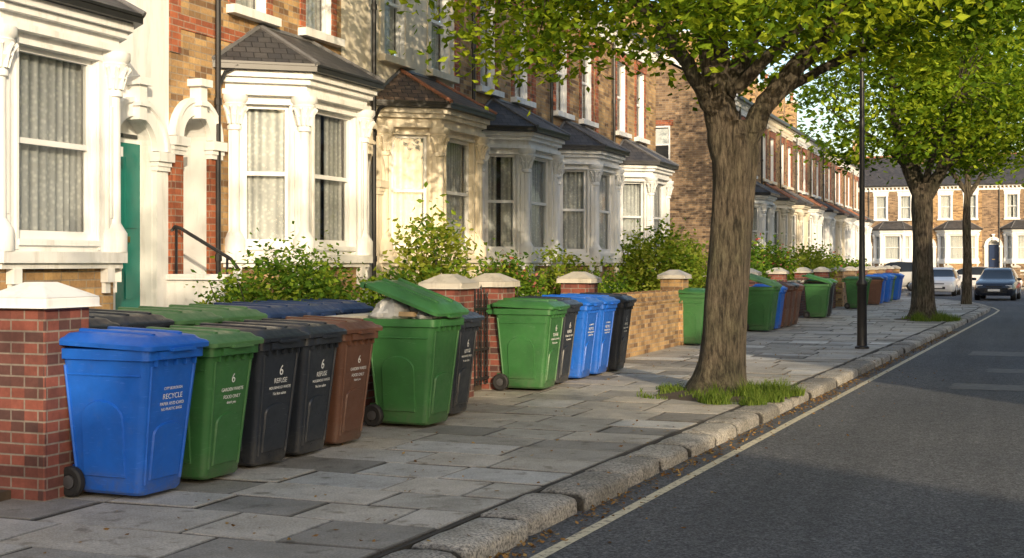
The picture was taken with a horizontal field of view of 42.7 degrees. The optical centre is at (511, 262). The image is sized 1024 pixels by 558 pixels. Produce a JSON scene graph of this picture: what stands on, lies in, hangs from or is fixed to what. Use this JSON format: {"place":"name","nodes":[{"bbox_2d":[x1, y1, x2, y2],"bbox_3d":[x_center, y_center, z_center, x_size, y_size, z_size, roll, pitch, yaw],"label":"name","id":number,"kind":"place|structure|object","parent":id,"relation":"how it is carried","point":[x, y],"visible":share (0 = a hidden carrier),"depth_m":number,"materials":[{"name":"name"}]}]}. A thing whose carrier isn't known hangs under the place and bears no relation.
{"place":"outdoors","nodes":[
{"label":"outdoors","id":0,"kind":"place"},
{"bbox_2d":[0,289,903,501],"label":"garden ground","id":1,"kind":"structure","parent":0,"point":[5,495],"depth_m":8.74,"materials":[{"name":"soil"}]},
{"bbox_2d":[89,308,174,327],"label":"wheelie bin","id":2,"kind":"object","parent":1,"relation":"on","point":[134,319],"visible":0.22,"depth_m":10.36,"materials":[{"name":"grey plastic"}]},
{"bbox_2d":[113,0,174,309],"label":"walls","id":3,"kind":"structure","parent":1,"relation":"on","point":[144,103],"depth_m":14.07,"materials":[{"name":"white paint"}]},
{"bbox_2d":[0,0,142,309],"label":"bay window","id":4,"kind":"structure","parent":3,"relation":"attached to","point":[96,35],"depth_m":11.80,"materials":[{"name":"white paint"}]},
{"bbox_2d":[19,45,90,239],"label":"sash windows","id":5,"kind":"structure","parent":4,"relation":"attached to","point":[54,145],"depth_m":11.85,"materials":[{"name":"glass"}]},
{"bbox_2d":[80,0,146,17],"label":"roof","id":6,"kind":"structure","parent":3,"relation":"on","point":[125,6],"depth_m":12.19,"materials":[{"name":"stone"}]},
{"bbox_2d":[115,120,139,309],"bbox_3d":[-4.135,-0.480,13.797,0.112,2.120,0.680,0,0,21],"label":"door","id":7,"kind":"structure","parent":3,"relation":"attached to","point":[127,293],"depth_m":13.90,"materials":[{"name":"teal paint"}]},
{"bbox_2d":[118,306,222,327],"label":"wheelie bin","id":8,"kind":"object","parent":1,"relation":"on","point":[187,316],"visible":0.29,"depth_m":11.01,"materials":[{"name":"green plastic"}]},
{"bbox_2d":[169,303,267,323],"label":"wheelie bin","id":9,"kind":"object","parent":1,"relation":"on","point":[234,313],"visible":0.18,"depth_m":11.69,"materials":[{"name":"green plastic"}]},
{"bbox_2d":[168,0,344,273],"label":"walls","id":10,"kind":"structure","parent":1,"relation":"on","point":[202,33],"depth_m":15.03,"materials":[{"name":"yellow brick"}]},
{"bbox_2d":[170,225,240,273],"bbox_3d":[-3.321,-0.069,14.167,0.890,0.699,0.039,0,0,21],"label":"handrail","id":11,"kind":"object","parent":10,"relation":"attached to","point":[200,240],"visible":0.87,"depth_m":14.21,"materials":[{"name":"black metal"}]},
{"bbox_2d":[236,0,349,246],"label":"sash windows","id":12,"kind":"structure","parent":10,"relation":"attached to","point":[266,170],"depth_m":15.76,"materials":[{"name":"paint"}]},
{"bbox_2d":[213,62,383,301],"bbox_3d":[-2.482,-0.345,16.469,1.064,3.950,3.236,0,0,21],"label":"bay window","id":13,"kind":"structure","parent":10,"relation":"attached to","point":[305,94],"depth_m":15.61,"materials":[{"name":"white paint"}]},
{"bbox_2d":[211,23,385,84],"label":"roof","id":14,"kind":"structure","parent":10,"relation":"on","point":[259,43],"depth_m":15.71,"materials":[{"name":"stone"}]},
{"bbox_2d":[214,301,306,318],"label":"wheelie bin","id":15,"kind":"object","parent":1,"relation":"on","point":[276,311],"visible":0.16,"depth_m":12.34,"materials":[{"name":"blue plastic"}]},
{"bbox_2d":[183,221,377,304],"bbox_3d":[-2.432,0.547,14.142,1.476,2.007,3.351,0,0,21],"label":"hedge","id":16,"kind":"object","parent":1,"relation":"on","point":[307,278],"visible":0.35,"depth_m":13.82,"materials":[{"name":"green plant"}]},
{"bbox_2d":[253,300,339,316],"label":"wheelie bin","id":17,"kind":"object","parent":1,"relation":"on","point":[316,308],"visible":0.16,"depth_m":12.98,"materials":[{"name":"blue plastic"}]},
{"bbox_2d":[290,298,373,314],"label":"wheelie bin","id":18,"kind":"object","parent":1,"relation":"on","point":[349,306],"visible":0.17,"depth_m":13.62,"materials":[{"name":"blue plastic"}]},
{"bbox_2d":[357,260,429,312],"bbox_3d":[-1.488,0.751,16.121,1.097,1.588,1.493,0,0,5],"label":"hedge","id":19,"kind":"object","parent":1,"relation":"on","point":[396,276],"visible":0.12,"depth_m":15.90,"materials":[{"name":"green plant"}]},
{"bbox_2d":[341,0,459,306],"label":"walls","id":20,"kind":"structure","parent":1,"relation":"on","point":[363,29],"depth_m":18.92,"materials":[{"name":"beige paint"}]},
{"bbox_2d":[385,0,468,248],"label":"sash windows","id":21,"kind":"structure","parent":20,"relation":"attached to","point":[408,168],"depth_m":19.41,"materials":[{"name":"paint"}]},
{"bbox_2d":[369,101,495,296],"bbox_3d":[-1.068,-0.345,20.104,1.064,3.950,3.236,0,0,21],"label":"bay window","id":22,"kind":"structure","parent":20,"relation":"attached to","point":[439,126],"depth_m":19.24,"materials":[{"name":"beige paint"}]},
{"bbox_2d":[376,68,496,115],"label":"roof","id":23,"kind":"structure","parent":20,"relation":"on","point":[403,85],"depth_m":19.32,"materials":[{"name":"tile"}]},
{"bbox_2d":[382,182,486,283],"bbox_3d":[-0.966,0.243,16.853,1.382,2.601,1.916,0,0,21],"label":"garden shrub","id":24,"kind":"object","parent":1,"relation":"on","point":[431,265],"visible":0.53,"depth_m":16.74,"materials":[{"name":"green plant"}]},
{"bbox_2d":[454,0,535,130],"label":"walls","id":25,"kind":"structure","parent":1,"relation":"on","point":[467,85],"depth_m":22.56,"materials":[{"name":"brown brick"}]},
{"bbox_2d":[481,0,546,250],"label":"sash windows","id":26,"kind":"structure","parent":25,"relation":"attached to","point":[501,198],"depth_m":22.82,"materials":[{"name":"paint"}]},
{"bbox_2d":[482,126,569,295],"bbox_3d":[0.255,-0.345,23.506,1.064,3.950,3.236,0,0,21],"label":"bay window","id":27,"kind":"structure","parent":25,"relation":"attached to","point":[526,146],"depth_m":22.65,"materials":[{"name":"white paint"}]},
{"bbox_2d":[485,97,570,136],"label":"roof","id":28,"kind":"structure","parent":25,"relation":"on","point":[509,114],"depth_m":22.81,"materials":[{"name":"stone"}]},
{"bbox_2d":[461,238,554,296],"bbox_3d":[-0.082,0.595,18.947,1.338,1.900,2.067,0,0,34],"label":"flowering shrub","id":29,"kind":"object","parent":1,"relation":"on","point":[512,271],"visible":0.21,"depth_m":18.98,"materials":[{"name":"green plant"}]},
{"bbox_2d":[438,2,665,164],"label":"walls","id":30,"kind":"structure","parent":1,"relation":"on","point":[606,106],"depth_m":31.13,"materials":[{"name":"brown brick"}]},
{"bbox_2d":[320,0,678,166],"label":"roof","id":31,"kind":"structure","parent":30,"relation":"on","point":[639,152],"depth_m":30.50,"materials":[{"name":"stone"}]},
{"bbox_2d":[617,63,661,253],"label":"sash windows","id":32,"kind":"structure","parent":30,"relation":"attached to","point":[632,201],"depth_m":30.42,"materials":[{"name":"glass"}]},
{"bbox_2d":[617,161,677,282],"bbox_3d":[3.227,-0.345,31.148,1.064,3.950,3.236,0,0,21],"label":"bay window","id":33,"kind":"structure","parent":30,"relation":"attached to","point":[651,176],"depth_m":30.29,"materials":[{"name":"white paint"}]},
{"bbox_2d":[525,240,600,295],"bbox_3d":[0.781,0.582,21.128,1.356,1.925,1.556,0,0,21],"label":"garden shrub","id":34,"kind":"object","parent":1,"relation":"on","point":[554,273],"visible":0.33,"depth_m":20.93,"materials":[{"name":"green plant"}]},
{"bbox_2d":[532,4,601,149],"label":"walls","id":35,"kind":"structure","parent":1,"relation":"on","point":[543,99],"depth_m":26.92,"materials":[{"name":"brown brick"}]},
{"bbox_2d":[253,0,630,153],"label":"roof","id":36,"kind":"structure","parent":35,"relation":"on","point":[582,135],"depth_m":26.48,"materials":[{"name":"stone"}]},
{"bbox_2d":[556,38,610,252],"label":"sash windows","id":37,"kind":"structure","parent":35,"relation":"attached to","point":[573,210],"depth_m":26.47,"materials":[{"name":"glass"}]},
{"bbox_2d":[557,146,629,288],"bbox_3d":[1.686,-0.345,27.187,1.064,3.950,3.236,0,0,21],"label":"bay window","id":38,"kind":"structure","parent":35,"relation":"attached to","point":[595,163],"depth_m":26.33,"materials":[{"name":"white paint"}]},
{"bbox_2d":[567,250,637,292],"bbox_3d":[1.536,0.651,23.532,1.543,1.800,3.690,0,0,21],"label":"hedge","id":39,"kind":"object","parent":1,"relation":"on","point":[608,282],"visible":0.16,"depth_m":23.30,"materials":[{"name":"green plant"}]},
{"bbox_2d":[613,213,708,291],"bbox_3d":[3.092,0.230,28.092,2.752,2.637,3.043,0,0,21],"label":"garden shrub","id":40,"kind":"object","parent":1,"relation":"on","point":[667,253],"visible":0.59,"depth_m":27.58,"materials":[{"name":"green plant"}]},
{"bbox_2d":[656,55,757,266],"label":"walls","id":41,"kind":"structure","parent":1,"relation":"on","point":[691,195],"depth_m":42.84,"materials":[{"name":"brown brick"}]},
{"bbox_2d":[656,125,768,252],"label":"sash windows","id":42,"kind":"structure","parent":41,"relation":"attached to","point":[662,140],"depth_m":43.17,"materials":[{"name":"paint"}]},
{"bbox_2d":[754,193,779,254],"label":"bay window","id":43,"kind":"structure","parent":41,"relation":"attached to","point":[763,202],"depth_m":43.63,"materials":[{"name":"white paint"}]},
{"bbox_2d":[756,113,781,185],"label":"walls","id":44,"kind":"structure","parent":1,"relation":"on","point":[772,126],"depth_m":48.19,"materials":[{"name":"brown brick"}]},
{"bbox_2d":[773,198,797,280],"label":"bay window","id":45,"kind":"structure","parent":44,"relation":"attached to","point":[784,206],"depth_m":47.26,"materials":[{"name":"white paint"}]},
{"bbox_2d":[750,233,801,281],"bbox_3d":[7.113,0.406,38.157,2.707,2.592,4.679,0,0,21],"label":"flowering shrub","id":46,"kind":"object","parent":1,"relation":"on","point":[777,260],"visible":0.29,"depth_m":38.02,"materials":[{"name":"green plant"}]},
{"bbox_2d":[775,120,797,190],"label":"window trim","id":47,"kind":"structure","parent":1,"relation":"on","point":[785,138],"depth_m":51.46,"materials":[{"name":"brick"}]},
{"bbox_2d":[792,203,812,264],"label":"bay window","id":48,"kind":"structure","parent":47,"relation":"attached to","point":[801,211],"depth_m":50.88,"materials":[{"name":"white paint"}]},
{"bbox_2d":[791,130,811,195],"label":"walls","id":49,"kind":"structure","parent":1,"relation":"on","point":[797,176],"depth_m":54.83,"materials":[{"name":"brown brick"}]},
{"bbox_2d":[808,207,826,258],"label":"bay window","id":50,"kind":"structure","parent":49,"relation":"attached to","point":[816,215],"depth_m":54.53,"materials":[{"name":"white paint"}]},
{"bbox_2d":[806,138,820,199],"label":"walls","id":51,"kind":"structure","parent":1,"relation":"on","point":[810,177],"depth_m":58.34,"materials":[{"name":"brown brick"}]},
{"bbox_2d":[822,211,838,257],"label":"bay window","id":52,"kind":"structure","parent":51,"relation":"attached to","point":[828,216],"depth_m":58.16,"materials":[{"name":"white paint"}]},
{"bbox_2d":[785,233,841,290],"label":"garden shrub","id":53,"kind":"object","parent":1,"relation":"on","point":[815,260],"visible":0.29,"depth_m":46.03,"materials":[{"name":"green plant"}]},
{"bbox_2d":[819,147,832,202],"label":"walls","id":54,"kind":"structure","parent":1,"relation":"on","point":[825,187],"depth_m":62.36,"materials":[{"name":"brown brick"}]},
{"bbox_2d":[834,214,848,261],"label":"bay window","id":55,"kind":"structure","parent":54,"relation":"attached to","point":[840,221],"depth_m":61.80,"materials":[{"name":"white paint"}]},
{"bbox_2d":[831,155,843,205],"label":"walls","id":56,"kind":"structure","parent":1,"relation":"on","point":[835,188],"depth_m":66.01,"materials":[{"name":"brown brick"}]},
{"bbox_2d":[845,216,857,263],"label":"bay window","id":57,"kind":"structure","parent":56,"relation":"attached to","point":[850,225],"depth_m":65.44,"materials":[{"name":"white paint"}]},
{"bbox_2d":[36,291,979,557],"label":"pavement","id":58,"kind":"structure","parent":0,"point":[410,543],"depth_m":8.89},
{"bbox_2d":[0,282,100,501],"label":"brick gate pier","id":59,"kind":"structure","parent":58,"relation":"on","point":[38,320],"depth_m":8.74,"materials":[{"name":"red brick"}]},
{"bbox_2d":[166,274,238,306],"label":"step side wall","id":60,"kind":"structure","parent":58,"relation":"on","point":[178,294],"depth_m":14.11,"materials":[{"name":"white paint"}]},
{"bbox_2d":[418,274,479,397],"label":"brick gate pier","id":61,"kind":"structure","parent":58,"relation":"on","point":[458,288],"depth_m":15.15,"materials":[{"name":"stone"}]},
{"bbox_2d":[0,296,978,557],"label":"paving slabs","id":62,"kind":"structure","parent":58,"relation":"on","point":[362,482],"depth_m":9.89,"materials":[{"name":"stone"}]},
{"bbox_2d":[59,326,208,496],"bbox_3d":[-2.622,1.012,8.980,0.925,1.135,0.681,0,0,23],"label":"wheelie bin","id":63,"kind":"object","parent":62,"relation":"on","point":[129,392],"visible":0.99,"depth_m":8.75,"materials":[{"name":"blue plastic"}]},
{"bbox_2d":[146,325,263,479],"bbox_3d":[-2.352,1.023,9.632,0.907,1.113,0.668,0,0,22],"label":"wheelie bin","id":64,"kind":"object","parent":62,"relation":"on","point":[217,408],"visible":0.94,"depth_m":9.39,"materials":[{"name":"green plastic"}]},
{"bbox_2d":[199,321,309,465],"bbox_3d":[-2.112,1.023,10.278,0.907,1.113,0.668,0,0,24],"label":"wheelie bin","id":65,"kind":"object","parent":62,"relation":"on","point":[269,399],"visible":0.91,"depth_m":10.06,"materials":[{"name":"grey plastic"}]},
{"bbox_2d":[244,318,346,453],"bbox_3d":[-1.887,1.023,10.857,0.907,1.113,0.668,0,0,20],"label":"wheelie bin","id":66,"kind":"object","parent":62,"relation":"on","point":[312,393],"visible":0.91,"depth_m":10.65,"materials":[{"name":"grey plastic"}]},
{"bbox_2d":[285,315,382,443],"bbox_3d":[-1.652,1.023,11.489,0.907,1.113,0.668,0,0,23],"label":"wheelie bin","id":67,"kind":"object","parent":62,"relation":"on","point":[350,385],"visible":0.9,"depth_m":11.28,"materials":[{"name":"brown plastic"}]},
{"bbox_2d":[360,278,468,426],"bbox_3d":[-0.969,0.865,12.790,0.962,1.431,0.708,0,0,25],"label":"wheelie bin","id":68,"kind":"object","parent":62,"relation":"on","point":[414,353],"visible":0.97,"depth_m":12.54,"materials":[{"name":"green plastic"}]},
{"bbox_2d":[448,310,484,413],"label":"wheelie bin","id":69,"kind":"object","parent":62,"relation":"on","point":[464,363],"visible":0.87,"depth_m":13.51,"materials":[{"name":"grey plastic"}]},
{"bbox_2d":[471,273,519,389],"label":"brick gate pier","id":70,"kind":"structure","parent":62,"relation":"on","point":[498,286],"depth_m":16.36,"materials":[{"name":"brick"}]},
{"bbox_2d":[474,285,488,385],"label":"iron gate","id":71,"kind":"structure","parent":70,"relation":"attached to","point":[481,349],"depth_m":16.13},
{"bbox_2d":[486,297,569,389],"bbox_3d":[0.213,1.007,16.389,0.934,1.146,0.688,0,0,22],"label":"wheelie bin","id":72,"kind":"object","parent":62,"relation":"on","point":[529,333],"visible":1,"depth_m":16.14,"materials":[{"name":"green plastic"}]},
{"bbox_2d":[518,296,582,382],"bbox_3d":[0.417,1.007,17.134,0.934,1.146,0.688,0,0,21],"label":"wheelie bin","id":73,"kind":"object","parent":62,"relation":"on","point":[566,345],"visible":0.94,"depth_m":16.98,"materials":[{"name":"grey plastic"}]},
{"bbox_2d":[542,294,603,377],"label":"wheelie bin","id":74,"kind":"object","parent":62,"relation":"on","point":[584,340],"visible":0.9,"depth_m":17.60,"materials":[{"name":"blue plastic"}]},
{"bbox_2d":[556,272,602,293],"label":"brick gate pier","id":75,"kind":"structure","parent":62,"relation":"on","point":[577,282],"depth_m":19.66,"materials":[{"name":"brick"}]},
{"bbox_2d":[560,293,619,373],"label":"wheelie bin","id":76,"kind":"object","parent":62,"relation":"on","point":[603,335],"visible":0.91,"depth_m":18.30,"materials":[{"name":"blue plastic"}]},
{"bbox_2d":[580,292,636,369],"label":"wheelie bin","id":77,"kind":"object","parent":62,"relation":"on","point":[620,334],"visible":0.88,"depth_m":18.92,"materials":[{"name":"grey plastic"}]},
{"bbox_2d":[678,287,704,343],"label":"wheelie bin","id":78,"kind":"object","parent":62,"relation":"on","point":[692,299],"visible":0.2,"depth_m":24.98,"materials":[{"name":"green plastic"}]},
{"bbox_2d":[654,387,792,402],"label":"tree pit soil","id":79,"kind":"object","parent":62,"relation":"on","point":[675,396],"visible":0.19,"depth_m":15.34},
{"bbox_2d":[379,0,1023,392],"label":"street tree","id":80,"kind":"object","parent":79,"relation":"on","point":[717,76],"visible":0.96,"depth_m":15.75,"materials":[{"name":"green plant"}]},
{"bbox_2d":[692,377,805,405],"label":"grass","id":81,"kind":"structure","parent":79,"relation":"on","point":[778,392],"depth_m":15.17,"materials":[{"name":"plant"}]},
{"bbox_2d":[747,273,781,330],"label":"wheelie bin","id":82,"kind":"object","parent":62,"relation":"on","point":[762,307],"visible":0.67,"depth_m":29.94,"materials":[{"name":"green plastic"}]},
{"bbox_2d":[801,274,832,317],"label":"wheelie bin","id":83,"kind":"object","parent":62,"relation":"on","point":[817,298],"visible":0.97,"depth_m":37.32,"materials":[{"name":"green plastic"}]},
{"bbox_2d":[842,276,869,308],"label":"wheelie bin","id":84,"kind":"object","parent":62,"relation":"on","point":[851,288],"visible":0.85,"depth_m":45.06,"materials":[{"name":"green plastic"}]},
{"bbox_2d":[855,25,899,348],"bbox_3d":[6.723,-1.380,23.995,0.857,5.920,0.260,0,0,21],"label":"street lamp","id":85,"kind":"object","parent":62,"relation":"on","point":[861,283],"visible":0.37,"depth_m":24.06,"materials":[{"name":"black metal"}]},
{"bbox_2d":[894,318,945,320],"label":"tree pit soil","id":86,"kind":"object","parent":62,"relation":"on","point":[909,319],"visible":0.29,"depth_m":36.18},
{"bbox_2d":[901,308,960,321],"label":"grass","id":87,"kind":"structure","parent":86,"relation":"on","point":[940,317],"depth_m":35.63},
{"bbox_2d":[616,289,679,357],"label":"brick garden wall","id":88,"kind":"structure","parent":58,"relation":"on","point":[654,323],"depth_m":23.31,"materials":[{"name":"brick"}]},
{"bbox_2d":[657,270,691,344],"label":"brick gate pier","id":89,"kind":"structure","parent":58,"relation":"on","point":[673,279],"depth_m":25.07,"materials":[{"name":"brick"}]},
{"bbox_2d":[752,0,1023,318],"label":"street tree","id":90,"kind":"object","parent":58,"relation":"on","point":[903,151],"visible":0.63,"depth_m":35.55,"materials":[{"name":"green plant"}]},
{"bbox_2d":[865,21,1023,303],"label":"street tree","id":91,"kind":"object","parent":58,"relation":"on","point":[967,189],"visible":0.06,"depth_m":50.17,"materials":[{"name":"green plant"}]},
{"bbox_2d":[394,0,1023,155],"label":"sky","id":92,"kind":"structure","parent":0,"point":[770,70],"materials":[{"name":"white"}]},
{"bbox_2d":[492,288,1023,557],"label":"road","id":93,"kind":"structure","parent":0,"point":[933,467],"depth_m":10.19,"materials":[{"name":"asphalt"}]},
{"bbox_2d":[44,331,957,557],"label":"fallen leaves","id":94,"kind":"object","parent":93,"relation":"on","point":[505,555],"visible":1,"depth_m":11.18,"materials":[{"name":"brown plant"}]},
{"bbox_2d":[382,291,990,557],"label":"kerb","id":95,"kind":"structure","parent":93,"relation":"on","point":[493,532],"depth_m":9.89,"materials":[{"name":"stone"}]},
{"bbox_2d":[530,307,999,557],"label":"road line","id":96,"kind":"object","parent":93,"relation":"on","point":[584,532],"visible":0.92,"depth_m":10.55,"materials":[{"name":"paint"}]},
{"bbox_2d":[933,267,960,295],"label":"parked car","id":97,"kind":"object","parent":93,"relation":"on","point":[946,279],"visible":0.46,"depth_m":67.86,"materials":[{"name":"white paint"}]},
{"bbox_2d":[950,351,1023,390],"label":"road patch","id":98,"kind":"object","parent":93,"relation":"on","point":[988,386],"visible":1,"depth_m":18.27,"materials":[{"name":"asphalt"}]},
{"bbox_2d":[972,268,1021,299],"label":"parked car","id":99,"kind":"object","parent":93,"relation":"on","point":[998,282],"visible":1,"depth_m":59.57,"materials":[{"name":"black paint"}]},
{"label":"garden ground","id":100,"kind":"structure","parent":0,"visible":0},
{"bbox_2d":[858,185,911,265],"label":"walls","id":101,"kind":"structure","parent":100,"relation":"on","point":[892,193],"depth_m":91.68,"materials":[{"name":"brown brick"}]},
{"bbox_2d":[852,140,911,229],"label":"roof","id":102,"kind":"structure","parent":101,"relation":"on","point":[874,179],"depth_m":92.58,"materials":[{"name":"tile"}]},
{"bbox_2d":[871,229,912,266],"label":"bay window","id":103,"kind":"structure","parent":101,"relation":"attached to","point":[901,233],"depth_m":91.01,"materials":[{"name":"white paint"}]},
{"bbox_2d":[876,196,909,259],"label":"sash windows","id":104,"kind":"structure","parent":101,"relation":"attached to","point":[892,247],"depth_m":91.34,"materials":[{"name":"paint"}]},
{"bbox_2d":[933,183,981,266],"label":"walls","id":105,"kind":"structure","parent":100,"relation":"on","point":[957,197],"depth_m":90.06,"materials":[{"name":"brown brick"}]},
{"bbox_2d":[920,151,982,228],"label":"roof","id":106,"kind":"structure","parent":105,"relation":"on","point":[952,224],"depth_m":90.01,"materials":[{"name":"tile"}]},
{"bbox_2d":[940,195,975,259],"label":"sash windows","id":107,"kind":"structure","parent":105,"relation":"attached to","point":[956,247],"depth_m":89.69,"materials":[{"name":"paint"}]},
{"bbox_2d":[933,229,982,270],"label":"bay window","id":108,"kind":"structure","parent":105,"relation":"attached to","point":[947,234],"depth_m":89.50,"materials":[{"name":"white paint"}]},
{"bbox_2d":[982,183,1023,267],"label":"walls","id":109,"kind":"structure","parent":100,"relation":"on","point":[994,209],"depth_m":89.08,"materials":[{"name":"brown brick"}]},
{"bbox_2d":[982,152,1023,228],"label":"roof","id":110,"kind":"structure","parent":109,"relation":"on","point":[1019,177],"depth_m":89.33,"materials":[{"name":"tile"}]},
{"bbox_2d":[1000,228,1023,273],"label":"bay window","id":111,"kind":"structure","parent":109,"relation":"attached to","point":[1013,233],"depth_m":88.02,"materials":[{"name":"white paint"}]},
{"bbox_2d":[1007,194,1023,259],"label":"sash windows","id":112,"kind":"structure","parent":109,"relation":"attached to","point":[1012,205],"depth_m":88.73,"materials":[{"name":"paint"}]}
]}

